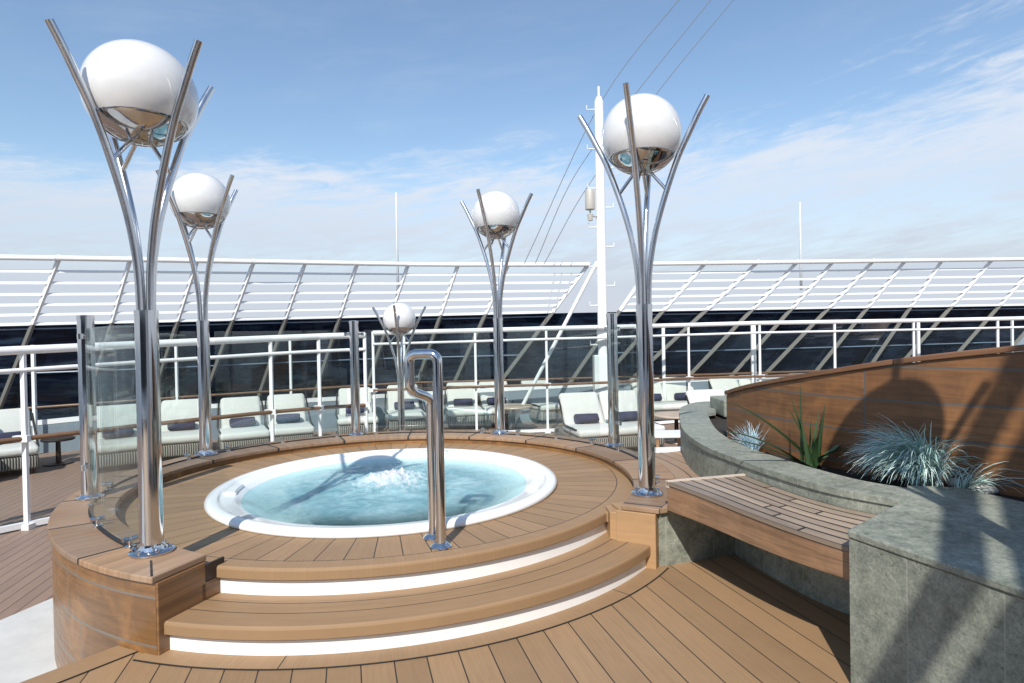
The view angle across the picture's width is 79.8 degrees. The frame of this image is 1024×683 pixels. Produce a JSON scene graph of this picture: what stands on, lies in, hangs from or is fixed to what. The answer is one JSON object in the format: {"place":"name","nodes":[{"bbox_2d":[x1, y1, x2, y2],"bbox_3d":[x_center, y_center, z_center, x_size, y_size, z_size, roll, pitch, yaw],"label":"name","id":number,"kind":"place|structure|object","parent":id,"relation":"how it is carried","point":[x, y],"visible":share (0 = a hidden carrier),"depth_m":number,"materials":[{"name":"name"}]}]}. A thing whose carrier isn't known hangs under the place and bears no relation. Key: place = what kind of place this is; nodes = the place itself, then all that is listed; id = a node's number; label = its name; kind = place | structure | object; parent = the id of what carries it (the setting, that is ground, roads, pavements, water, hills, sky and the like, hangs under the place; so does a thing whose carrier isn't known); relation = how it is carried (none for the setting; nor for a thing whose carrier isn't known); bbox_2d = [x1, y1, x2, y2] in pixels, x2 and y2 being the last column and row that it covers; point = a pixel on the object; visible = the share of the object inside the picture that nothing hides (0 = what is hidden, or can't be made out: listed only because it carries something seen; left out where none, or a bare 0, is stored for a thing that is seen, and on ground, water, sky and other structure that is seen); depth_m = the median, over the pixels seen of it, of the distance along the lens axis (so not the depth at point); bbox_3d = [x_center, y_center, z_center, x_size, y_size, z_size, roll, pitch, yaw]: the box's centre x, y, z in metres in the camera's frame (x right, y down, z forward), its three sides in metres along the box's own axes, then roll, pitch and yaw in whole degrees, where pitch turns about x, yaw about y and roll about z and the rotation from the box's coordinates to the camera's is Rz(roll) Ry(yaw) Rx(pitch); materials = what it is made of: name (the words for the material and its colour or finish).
{"place":"outdoors","nodes":[
{"label":"outdoors","id":0,"kind":"place"},
{"bbox_2d":[0,419,679,619],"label":"deck","id":1,"kind":"structure","parent":0,"point":[26,580],"depth_m":7.44,"materials":[{"name":"brown wood"}]},
{"bbox_2d":[0,408,39,473],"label":"sun lounger","id":2,"kind":"object","parent":1,"relation":"on","point":[10,453],"visible":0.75,"depth_m":9.57,"materials":[{"name":"fabric"}]},
{"bbox_2d":[0,431,20,438],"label":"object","id":3,"kind":"object","parent":2,"relation":"on","point":[6,435],"visible":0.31,"depth_m":9.80,"materials":[{"name":"fabric"}]},
{"bbox_2d":[0,598,56,682],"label":"white deck plating","id":4,"kind":"object","parent":1,"relation":"on","point":[26,644],"visible":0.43,"depth_m":4.12,"materials":[{"name":"white paint"}]},
{"bbox_2d":[40,436,74,466],"bbox_3d":[-7.649,1.845,10.318,0.480,0.440,0.480,-1,1,0],"label":"side table","id":5,"kind":"object","parent":1,"relation":"on","point":[58,441],"visible":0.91,"depth_m":10.27,"materials":[{"name":"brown metal"}]},
{"bbox_2d":[97,404,136,467],"bbox_3d":[-6.531,1.566,10.146,0.851,0.960,1.380,-1,1,-34],"label":"sun lounger","id":6,"kind":"object","parent":1,"relation":"on","point":[120,451],"visible":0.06,"depth_m":9.93,"materials":[{"name":"fabric"}]},
{"bbox_2d":[102,429,133,438],"bbox_3d":[-6.542,1.511,10.163,0.442,0.173,0.193,-2,1,-42],"label":"pillow","id":7,"kind":"object","parent":6,"relation":"on","point":[118,433],"visible":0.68,"depth_m":10.10,"materials":[{"name":"fabric"}]},
{"bbox_2d":[161,399,198,457],"bbox_3d":[-5.883,1.547,10.897,0.851,0.960,1.380,-1,1,-25],"label":"sun lounger","id":8,"kind":"object","parent":1,"relation":"on","point":[175,443],"visible":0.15,"depth_m":10.77,"materials":[{"name":"fabric"}]},
{"bbox_2d":[167,422,194,430],"bbox_3d":[-5.891,1.492,10.915,0.442,0.173,0.193,-1,1,-24],"label":"pillow","id":9,"kind":"object","parent":8,"relation":"on","point":[183,426],"visible":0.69,"depth_m":10.84,"materials":[{"name":"blue fabric"}]},
{"bbox_2d":[0,332,370,532],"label":"glass railing","id":10,"kind":"object","parent":1,"relation":"on","point":[25,439],"visible":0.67,"depth_m":7.75,"materials":[{"name":"white paint"}]},
{"bbox_2d":[217,396,269,448],"bbox_3d":[-4.920,1.527,11.180,0.852,0.960,1.380,-1,1,-28],"label":"sun lounger","id":11,"kind":"object","parent":1,"relation":"on","point":[257,432],"visible":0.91,"depth_m":11.13,"materials":[{"name":"fabric"}]},
{"bbox_2d":[229,417,255,426],"bbox_3d":[-4.928,1.472,11.198,0.442,0.173,0.193,-1,1,-31],"label":"pillow","id":12,"kind":"object","parent":11,"relation":"on","point":[242,421],"visible":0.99,"depth_m":11.13,"materials":[{"name":"fabric"}]},
{"bbox_2d":[264,393,314,441],"bbox_3d":[-4.237,1.511,11.595,0.852,0.960,1.380,-1,1,-25],"label":"sun lounger","id":13,"kind":"object","parent":1,"relation":"on","point":[303,428],"visible":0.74,"depth_m":11.62,"materials":[{"name":"fabric"}]},
{"bbox_2d":[276,413,300,422],"bbox_3d":[-4.245,1.455,11.613,0.442,0.173,0.193,-1,1,-18],"label":"pillow","id":14,"kind":"object","parent":13,"relation":"on","point":[287,418],"visible":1,"depth_m":11.55,"materials":[{"name":"fabric"}]},
{"bbox_2d":[0,254,590,420],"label":"windscreen","id":15,"kind":"object","parent":1,"relation":"on","point":[228,375],"visible":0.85,"depth_m":13.51,"materials":[{"name":"silver metal"}]},
{"bbox_2d":[396,194,398,289],"bbox_3d":[-2.739,-2.328,14.577,0.065,2.461,0.065,-1,1,22],"label":"whip antenna","id":16,"kind":"object","parent":15,"relation":"attached to","point":[397,271],"visible":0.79,"depth_m":14.56,"materials":[{"name":"white paint"}]},
{"bbox_2d":[335,387,378,434],"bbox_3d":[-3.259,1.481,12.825,0.851,0.960,1.380,-1,1,-17],"label":"sun lounger","id":17,"kind":"object","parent":1,"relation":"on","point":[343,424],"visible":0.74,"depth_m":12.67,"materials":[{"name":"fabric"}]},
{"bbox_2d":[346,407,363,413],"bbox_3d":[-3.264,1.425,12.844,0.442,0.173,0.193,-1,1,-13],"label":"rolled towel","id":18,"kind":"object","parent":17,"relation":"on","point":[348,410],"visible":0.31,"depth_m":12.75,"materials":[{"name":"fabric"}]},
{"bbox_2d":[47,430,674,667],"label":"kerb wall","id":19,"kind":"structure","parent":1,"relation":"on","point":[108,593],"depth_m":3.65,"materials":[{"name":"brown wood"}]},
{"bbox_2d":[75,315,104,500],"bbox_3d":[-3.253,0.498,4.692,0.191,1.404,0.191,-1,1,36],"label":"glass post","id":20,"kind":"object","parent":19,"relation":"on","point":[87,404],"visible":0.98,"depth_m":4.65,"materials":[{"name":"metal"}]},
{"bbox_2d":[85,496,137,548],"bbox_3d":[-2.683,0.553,4.006,0.165,1.290,1.639,-2,1,-42],"label":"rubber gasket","id":21,"kind":"object","parent":19,"relation":"on","point":[95,521],"visible":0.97,"depth_m":3.90,"materials":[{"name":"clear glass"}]},
{"bbox_2d":[44,19,214,558],"bbox_3d":[-2.065,-0.239,3.452,0.702,2.859,0.702,-1,1,-21],"label":"globe lamp","id":22,"kind":"object","parent":19,"relation":"on","point":[135,93],"visible":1,"depth_m":3.37,"materials":[{"name":"metal"}]},
{"bbox_2d":[101,453,199,492],"bbox_3d":[-3.287,0.549,5.541,0.212,1.290,1.597,-1,1,0],"label":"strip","id":23,"kind":"object","parent":19,"relation":"on","point":[111,485],"visible":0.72,"depth_m":5.23,"materials":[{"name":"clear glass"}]},
{"bbox_2d":[155,170,237,456],"bbox_3d":[-3.219,-0.282,6.369,0.702,2.929,0.702,-1,1,-21],"label":"globe lamp","id":24,"kind":"object","parent":19,"relation":"on","point":[198,200],"visible":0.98,"depth_m":6.29,"materials":[{"name":"white plastic"},{"name":"polished steel"},{"name":"mirror steel"}]},
{"bbox_2d":[218,431,348,452],"bbox_3d":[-2.609,0.522,7.009,1.662,1.290,0.206,-2,1,-42],"label":"curved glass panel","id":25,"kind":"object","parent":19,"relation":"on","point":[282,438],"visible":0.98,"depth_m":7.02,"materials":[{"name":"clear glass"}]},
{"bbox_2d":[344,321,365,435],"bbox_3d":[-1.930,0.446,7.518,0.191,1.404,0.191,-1,1,21],"label":"glass post","id":26,"kind":"object","parent":19,"relation":"on","point":[354,334],"visible":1,"depth_m":7.47,"materials":[{"name":"metal"}]},
{"bbox_2d":[364,428,489,434],"bbox_3d":[-1.031,0.488,7.545,1.720,1.290,0.209,-1,1,4],"label":"curved glass panel","id":27,"kind":"object","parent":19,"relation":"on","point":[481,430],"visible":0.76,"depth_m":7.56,"materials":[{"name":"clear glass"}]},
{"bbox_2d":[460,189,532,434],"bbox_3d":[-0.171,-0.347,7.388,0.702,2.929,0.702,-1,1,-21],"label":"globe lamp","id":28,"kind":"object","parent":19,"relation":"on","point":[496,214],"visible":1,"depth_m":7.31,"materials":[{"name":"metal"}]},
{"bbox_2d":[508,429,605,446],"bbox_3d":[0.468,0.467,6.959,1.449,1.290,0.166,-1,1,41],"label":"curved glass panel","id":29,"kind":"object","parent":19,"relation":"on","point":[554,434],"visible":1,"depth_m":6.97,"materials":[{"name":"clear glass"}]},
{"bbox_2d":[604,313,622,446],"bbox_3d":[1.066,0.402,6.471,0.191,1.404,0.191,-1,1,19],"label":"glass post","id":30,"kind":"object","parent":19,"relation":"on","point":[612,420],"visible":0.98,"depth_m":6.42,"materials":[{"name":"metal"}]},
{"bbox_2d":[607,444,659,485],"bbox_3d":[1.127,0.469,5.533,0.228,1.290,1.751,-1,1,-2],"label":"curved glass panel","id":31,"kind":"object","parent":19,"relation":"on","point":[620,450],"visible":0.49,"depth_m":6.06,"materials":[{"name":"clear glass"}]},
{"bbox_2d":[577,82,709,497],"bbox_3d":[0.971,-0.339,4.508,0.702,2.929,0.702,-1,1,-21],"label":"globe lamp","id":32,"kind":"object","parent":19,"relation":"on","point":[641,135],"visible":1,"depth_m":4.43,"materials":[{"name":"metal"}]},
{"bbox_2d":[372,303,425,430],"bbox_3d":[-1.986,0.631,10.906,0.702,2.649,0.702,0,1,45],"label":"globe lamp","id":33,"kind":"object","parent":1,"relation":"on","point":[399,319],"visible":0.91,"depth_m":10.83,"materials":[{"name":"metal"}]},
{"bbox_2d":[384,384,425,430],"bbox_3d":[-2.361,1.458,13.433,0.851,0.960,1.380,-1,1,-15],"label":"sun lounger","id":34,"kind":"object","parent":1,"relation":"on","point":[415,417],"visible":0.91,"depth_m":12.91,"materials":[{"name":"fabric"}]},
{"bbox_2d":[394,401,414,409],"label":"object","id":35,"kind":"object","parent":34,"relation":"on","point":[409,404],"visible":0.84,"depth_m":13.40,"materials":[{"name":"fabric"}]},
{"bbox_2d":[31,373,802,452],"bbox_3d":[1.906,1.370,14.460,30.260,0.964,1.265,-1,1,-13],"label":"bulwark","id":36,"kind":"object","parent":1,"relation":"on","point":[329,418],"visible":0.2,"depth_m":13.85,"materials":[{"name":"grey paint"}]},
{"bbox_2d":[444,382,484,429],"bbox_3d":[-1.102,1.432,13.845,0.852,0.960,1.380,-1,1,-10],"label":"sun lounger","id":37,"kind":"object","parent":1,"relation":"on","point":[459,415],"visible":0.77,"depth_m":13.44,"materials":[{"name":"fabric"}]},
{"bbox_2d":[453,398,472,405],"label":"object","id":38,"kind":"object","parent":37,"relation":"on","point":[464,402],"visible":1,"depth_m":13.79,"materials":[{"name":"fabric"}]},
{"bbox_2d":[477,381,519,427],"bbox_3d":[-0.352,1.416,14.040,0.852,0.960,1.380,-1,1,-12],"label":"sun lounger","id":39,"kind":"object","parent":1,"relation":"on","point":[489,415],"visible":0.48,"depth_m":13.44,"materials":[{"name":"fabric"}]},
{"bbox_2d":[487,397,506,404],"bbox_3d":[-0.356,1.361,14.059,0.442,0.173,0.193,-1,1,-20],"label":"rolled towel","id":40,"kind":"object","parent":39,"relation":"on","point":[490,400],"visible":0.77,"depth_m":13.96,"materials":[{"name":"fabric"}]},
{"bbox_2d":[11,320,1013,441],"bbox_3d":[1.907,0.711,14.313,29.992,2.283,1.251,-1,1,-13],"label":"back handrail","id":41,"kind":"object","parent":1,"relation":"on","point":[34,407],"visible":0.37,"depth_m":13.87,"materials":[{"name":"white paint"}]},
{"bbox_2d":[493,403,532,429],"bbox_3d":[0.028,1.630,13.017,0.840,0.540,0.840,-1,1,0],"label":"side table","id":42,"kind":"object","parent":1,"relation":"on","point":[513,407],"visible":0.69,"depth_m":12.98,"materials":[{"name":"brown wood"}]},
{"bbox_2d":[521,380,560,424],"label":"sun lounger","id":43,"kind":"object","parent":1,"relation":"on","point":[537,411],"visible":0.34,"depth_m":13.90,"materials":[{"name":"fabric"}]},
{"bbox_2d":[509,261,596,428],"bbox_3d":[0.897,0.093,13.202,2.004,3.615,0.084,-1,1,0],"label":"mast stay","id":44,"kind":"object","parent":1,"relation":"on","point":[560,332],"visible":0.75,"depth_m":13.17,"materials":[{"name":"white paint"}]},
{"bbox_2d":[506,312,615,384],"bbox_3d":[0.851,0.601,15.275,3.578,2.582,0.877,-1,1,23],"label":"glazed gap panel","id":45,"kind":"object","parent":1,"relation":"on","point":[566,358],"visible":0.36,"depth_m":15.12,"materials":[{"name":"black glass"}]},
{"bbox_2d":[586,86,614,420],"bbox_3d":[1.926,-1.805,13.178,0.568,7.337,0.330,-1,1,0],"label":"mast","id":46,"kind":"object","parent":1,"relation":"on","point":[600,366],"visible":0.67,"depth_m":13.09,"materials":[{"name":"white metal"}]},
{"bbox_2d":[585,189,596,220],"bbox_3d":[1.729,-2.904,13.072,0.335,0.646,0.212,-1,1,0],"label":"radar reflector","id":47,"kind":"object","parent":46,"relation":"attached to","point":[589,200],"visible":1,"depth_m":12.99,"materials":[{"name":"beige"}]},
{"bbox_2d":[524,0,678,263],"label":"wire cable","id":48,"kind":"object","parent":46,"relation":"attached to","point":[588,125],"visible":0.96,"depth_m":13.21,"materials":[{"name":"grey metal"}]},
{"bbox_2d":[535,0,710,263],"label":"wire cable","id":49,"kind":"object","parent":46,"relation":"attached to","point":[593,147],"visible":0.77,"depth_m":13.31,"materials":[{"name":"grey metal"}]},
{"bbox_2d":[544,1,732,263],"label":"wire cable","id":50,"kind":"object","parent":46,"relation":"attached to","point":[655,94],"visible":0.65,"depth_m":13.53,"materials":[{"name":"grey metal"}]},
{"bbox_2d":[554,390,664,447],"bbox_3d":[1.702,1.410,10.935,1.632,0.960,1.380,-1,1,-14],"label":"double daybed","id":51,"kind":"object","parent":1,"relation":"on","point":[571,405],"visible":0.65,"depth_m":10.98,"materials":[{"name":"white fabric"}]},
{"bbox_2d":[574,413,598,422],"bbox_3d":[1.320,1.363,10.857,0.442,0.173,0.193,-1,1,-8],"label":"pillow","id":52,"kind":"object","parent":51,"relation":"on","point":[587,418],"visible":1,"depth_m":10.78,"materials":[{"name":"fabric"}]},
{"bbox_2d":[619,411,636,420],"bbox_3d":[2.075,1.347,11.050,0.442,0.173,0.193,-1,1,-16],"label":"pillow","id":53,"kind":"object","parent":51,"relation":"on","point":[628,416],"visible":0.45,"depth_m":10.98,"materials":[{"name":"fabric"}]},
{"bbox_2d":[631,377,695,419],"bbox_3d":[3.638,1.342,14.247,1.631,0.960,1.380,-1,1,-9],"label":"double daybed","id":54,"kind":"object","parent":1,"relation":"on","point":[670,403],"visible":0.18,"depth_m":14.37,"materials":[{"name":"fabric"}]},
{"bbox_2d":[654,394,661,400],"bbox_3d":[3.250,1.294,14.204,0.442,0.173,0.193,-1,1,0],"label":"pillow","id":55,"kind":"object","parent":54,"relation":"on","point":[657,397],"visible":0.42,"depth_m":14.13,"materials":[{"name":"fabric"}]},
{"bbox_2d":[674,392,686,399],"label":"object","id":56,"kind":"object","parent":54,"relation":"on","point":[679,396],"visible":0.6,"depth_m":14.23,"materials":[{"name":"fabric"}]},
{"bbox_2d":[654,411,678,443],"bbox_3d":[3.041,1.602,11.317,0.840,0.520,0.840,-1,1,0],"label":"side table","id":57,"kind":"object","parent":1,"relation":"on","point":[674,415],"visible":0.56,"depth_m":11.28,"materials":[{"name":"brown wood"}]},
{"bbox_2d":[654,430,680,453],"bbox_3d":[2.488,1.665,9.718,0.550,0.444,0.500,-1,1,0],"label":"side table","id":58,"kind":"object","parent":1,"relation":"on","point":[658,434],"visible":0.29,"depth_m":9.54,"materials":[{"name":"white paint"}]},
{"bbox_2d":[369,316,1023,432],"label":"glass railing","id":59,"kind":"object","parent":1,"relation":"on","point":[581,327],"visible":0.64,"depth_m":13.48,"materials":[{"name":"white paint"}]},
{"bbox_2d":[686,388,731,403],"bbox_3d":[4.050,1.367,11.046,1.631,0.960,1.380,-1,1,-10],"label":"double daybed","id":60,"kind":"object","parent":1,"relation":"on","point":[694,396],"visible":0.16,"depth_m":11.28,"materials":[{"name":"fabric"}]},
{"bbox_2d":[708,375,758,391],"bbox_3d":[5.545,1.306,14.433,1.631,0.960,1.380,-1,1,-15],"label":"double daybed","id":61,"kind":"object","parent":1,"relation":"on","point":[723,384],"visible":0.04,"depth_m":14.61,"materials":[{"name":"fabric"}]},
{"bbox_2d":[568,257,1023,382],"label":"windscreen","id":62,"kind":"object","parent":1,"relation":"on","point":[779,352],"visible":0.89,"depth_m":15.82,"materials":[{"name":"silver metal"}]},
{"bbox_2d":[800,205,802,289],"bbox_3d":[7.204,-2.382,15.278,0.065,2.197,0.065,-1,1,-22],"label":"whip antenna","id":63,"kind":"object","parent":62,"relation":"attached to","point":[800,252],"visible":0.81,"depth_m":15.26,"materials":[{"name":"white paint"}]},
{"bbox_2d":[679,401,1023,682],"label":"stone planter","id":64,"kind":"object","parent":1,"relation":"on","point":[931,590],"visible":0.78,"depth_m":2.64,"materials":[{"name":"stone"}]},
{"bbox_2d":[729,422,773,450],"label":"blue grass","id":65,"kind":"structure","parent":64,"relation":"on","point":[751,440],"depth_m":4.94,"materials":[{"name":"blue plant"}]},
{"bbox_2d":[666,474,876,579],"bbox_3d":[1.560,1.031,3.577,0.645,0.201,1.411,-1,1,-22],"label":"slatted bench","id":66,"kind":"object","parent":64,"relation":"attached to","point":[808,532],"visible":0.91,"depth_m":3.40,"materials":[{"name":"brown wood"}]},
{"bbox_2d":[723,386,851,468],"bbox_3d":[1.936,0.602,4.302,1.079,0.622,0.434,-1,1,-5],"label":"aloe","id":67,"kind":"object","parent":64,"relation":"on","point":[814,458],"visible":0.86,"depth_m":4.29,"materials":[{"name":"green plant"}]},
{"bbox_2d":[839,415,987,486],"bbox_3d":[2.511,0.677,3.817,0.911,0.441,0.833,-1,1,-24],"label":"blue fescue","id":68,"kind":"object","parent":64,"relation":"on","point":[914,463],"visible":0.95,"depth_m":3.72,"materials":[{"name":"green plant"}]},
{"bbox_2d":[946,478,960,486],"bbox_3d":[2.733,0.866,3.753,0.130,0.070,0.104,-1,1,0],"label":"pebble","id":69,"kind":"object","parent":64,"relation":"on","point":[949,482],"visible":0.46,"depth_m":3.73,"materials":[{"name":"grey stone"}]},
{"bbox_2d":[966,482,985,491],"bbox_3d":[2.768,0.870,3.651,0.113,0.064,0.089,-1,1,0],"label":"pebble","id":70,"kind":"object","parent":64,"relation":"on","point":[978,487],"visible":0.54,"depth_m":3.62,"materials":[{"name":"white stone"}]},
{"bbox_2d":[942,461,1023,493],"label":"blue fescue","id":71,"kind":"object","parent":64,"relation":"on","point":[964,482],"visible":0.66,"depth_m":3.61,"materials":[{"name":"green plant"}]},
{"bbox_2d":[982,486,998,493],"bbox_3d":[2.813,0.875,3.600,0.090,0.050,0.070,-1,1,0],"label":"pebble","id":72,"kind":"object","parent":64,"relation":"on","point":[986,490],"visible":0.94,"depth_m":3.58,"materials":[{"name":"white stone"}]},
{"bbox_2d":[725,344,1023,497],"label":"curved timber wall","id":73,"kind":"structure","parent":1,"relation":"on","point":[976,394],"depth_m":3.91,"materials":[{"name":"brown wood"}]},
{"bbox_2d":[62,554,850,682],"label":"deck","id":74,"kind":"structure","parent":0,"point":[733,618],"depth_m":3.09,"materials":[{"name":"brown wood"}]},
{"bbox_2d":[20,646,135,682],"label":"edge border boards","id":75,"kind":"object","parent":74,"relation":"on","point":[82,665],"depth_m":3.02,"materials":[{"name":"brown wood"}]},
{"bbox_2d":[57,651,137,682],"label":"border caulk","id":76,"kind":"object","parent":74,"relation":"on","point":[97,667],"depth_m":3.01,"materials":[{"name":"black rubber"}]},
{"bbox_2d":[116,443,650,655],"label":"hot tub platform","id":77,"kind":"structure","parent":74,"relation":"on","point":[558,549],"depth_m":3.55,"materials":[{"name":"brown wood"}]},
{"bbox_2d":[204,448,556,538],"bbox_3d":[-1.058,1.439,5.338,2.906,0.602,2.906,-1,1,0],"label":"hot tub","id":78,"kind":"object","parent":77,"relation":"in","point":[371,494],"visible":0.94,"depth_m":5.18,"materials":[{"name":"white plastic"}]},
{"bbox_2d":[404,349,451,550],"bbox_3d":[-0.478,0.644,3.779,0.276,1.200,0.256,-1,1,31],"label":"grab rail","id":79,"kind":"object","parent":77,"relation":"on","point":[436,533],"visible":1,"depth_m":3.69,"materials":[{"name":"metal"}]},
{"bbox_2d":[133,567,668,670],"bbox_3d":[-0.331,1.570,3.369,3.163,0.004,0.536,-1,1,-20],"label":"step border caulk","id":80,"kind":"object","parent":74,"relation":"on","point":[399,659],"visible":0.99,"depth_m":3.04,"materials":[{"name":"black rubber"}]},
{"bbox_2d":[135,566,667,668],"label":"step border boards","id":81,"kind":"object","parent":74,"relation":"on","point":[644,577],"visible":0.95,"depth_m":3.12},
{"bbox_2d":[658,512,734,565],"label":"stone pier","id":82,"kind":"structure","parent":74,"relation":"on","point":[682,539],"depth_m":4.26,"materials":[{"name":"grey stone"}]},
{"bbox_2d":[655,451,698,513],"bbox_3d":[1.477,1.131,5.167,0.613,0.035,2.175,-1,1,9],"label":"wooden ledge","id":83,"kind":"object","parent":82,"relation":"on","point":[675,465],"visible":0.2,"depth_m":5.48,"materials":[{"name":"brown wood"}]},
{"bbox_2d":[655,446,681,452],"bbox_3d":[1.600,1.095,6.197,0.441,0.050,0.040,-1,1,-4],"label":"ledge nosing","id":84,"kind":"object","parent":83,"relation":"attached to","point":[665,449],"visible":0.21,"depth_m":6.18,"materials":[{"name":"white paint"}]},
{"bbox_2d":[0,0,1023,325],"label":"sky","id":85,"kind":"structure","parent":0,"point":[895,128],"materials":[{"name":"blue"}]},
{"bbox_2d":[710,395,726,417],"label":"stone end block","id":86,"kind":"structure","parent":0,"point":[718,404],"depth_m":6.99,"materials":[{"name":"grey stone"}]},
{"bbox_2d":[1017,334,1023,351],"bbox_3d":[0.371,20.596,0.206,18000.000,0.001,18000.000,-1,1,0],"label":"sea","id":87,"kind":"structure","parent":0,"point":[1021,342],"depth_m":773.10,"materials":[{"name":"blue liquid"}]}
]}

